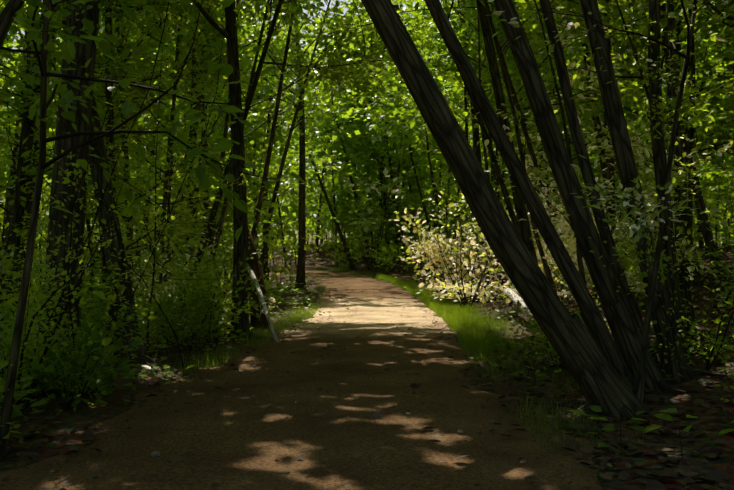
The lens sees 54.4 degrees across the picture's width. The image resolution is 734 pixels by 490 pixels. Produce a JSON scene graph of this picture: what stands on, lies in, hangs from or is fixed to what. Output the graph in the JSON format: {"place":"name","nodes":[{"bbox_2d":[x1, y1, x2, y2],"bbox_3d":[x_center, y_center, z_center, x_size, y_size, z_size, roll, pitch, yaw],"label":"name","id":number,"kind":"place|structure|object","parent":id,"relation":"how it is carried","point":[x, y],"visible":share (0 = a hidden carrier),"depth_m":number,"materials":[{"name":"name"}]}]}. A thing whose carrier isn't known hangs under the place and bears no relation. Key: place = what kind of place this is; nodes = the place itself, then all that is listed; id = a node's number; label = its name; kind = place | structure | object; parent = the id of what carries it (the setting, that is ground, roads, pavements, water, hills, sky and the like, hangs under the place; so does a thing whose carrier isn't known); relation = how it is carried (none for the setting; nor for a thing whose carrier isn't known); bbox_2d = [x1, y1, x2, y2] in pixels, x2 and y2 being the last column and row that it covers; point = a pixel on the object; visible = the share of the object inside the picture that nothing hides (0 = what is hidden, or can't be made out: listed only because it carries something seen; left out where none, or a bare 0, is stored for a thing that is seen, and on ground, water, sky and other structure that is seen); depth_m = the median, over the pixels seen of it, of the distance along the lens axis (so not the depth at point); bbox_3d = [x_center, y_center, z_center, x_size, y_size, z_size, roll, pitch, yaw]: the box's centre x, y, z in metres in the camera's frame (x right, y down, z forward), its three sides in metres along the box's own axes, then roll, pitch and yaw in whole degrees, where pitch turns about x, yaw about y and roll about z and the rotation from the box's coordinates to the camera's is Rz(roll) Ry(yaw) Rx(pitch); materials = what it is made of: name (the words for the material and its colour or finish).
{"place":"outdoors","nodes":[
{"label":"outdoors","id":0,"kind":"place"},
{"bbox_2d":[0,266,602,489],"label":"dirt path","id":1,"kind":"structure","parent":0,"point":[395,448],"depth_m":6.87,"materials":[{"name":"brown soil"}]},
{"bbox_2d":[16,286,611,477],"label":"path stones","id":2,"kind":"object","parent":1,"relation":"on","point":[157,453],"visible":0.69,"depth_m":7.18,"materials":[{"name":"stone"}]},
{"bbox_2d":[2,0,714,245],"label":"sky","id":3,"kind":"structure","parent":0,"point":[325,7],"materials":[{"name":"white"}]},
{"bbox_2d":[0,242,733,489],"bbox_3d":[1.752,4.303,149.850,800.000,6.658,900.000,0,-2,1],"label":"ground","id":4,"kind":"structure","parent":0,"point":[312,262],"depth_m":8.12,"materials":[{"name":"brown soil"}]},
{"bbox_2d":[248,228,269,328],"bbox_3d":[-2.824,0.621,17.948,0.879,3.204,0.540,0,-2,1],"label":"dead snag","id":5,"kind":"object","parent":4,"relation":"on","point":[254,265],"visible":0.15,"depth_m":17.79,"materials":[{"name":"brown wood"}]},
{"bbox_2d":[0,0,733,459],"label":"tree","id":6,"kind":"object","parent":4,"relation":"on","point":[622,368],"depth_m":10.59,"materials":[{"name":"green plant"}]},
{"bbox_2d":[0,0,733,312],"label":"tree leaves","id":7,"kind":"object","parent":6,"relation":"attached to","point":[350,127],"visible":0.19,"depth_m":42.18,"materials":[{"name":"green plant"}]},
{"bbox_2d":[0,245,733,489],"bbox_3d":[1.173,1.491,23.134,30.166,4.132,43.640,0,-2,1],"label":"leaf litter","id":8,"kind":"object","parent":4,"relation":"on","point":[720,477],"visible":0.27,"depth_m":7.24,"materials":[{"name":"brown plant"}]},
{"bbox_2d":[248,267,534,341],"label":"fallen logs","id":9,"kind":"object","parent":4,"relation":"on","point":[512,295],"visible":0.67,"depth_m":16.41,"materials":[{"name":"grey wood"}]},
{"bbox_2d":[87,266,724,466],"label":"grass","id":10,"kind":"structure","parent":4,"relation":"on","point":[473,340],"depth_m":14.14,"materials":[{"name":"green plant"}]}
]}

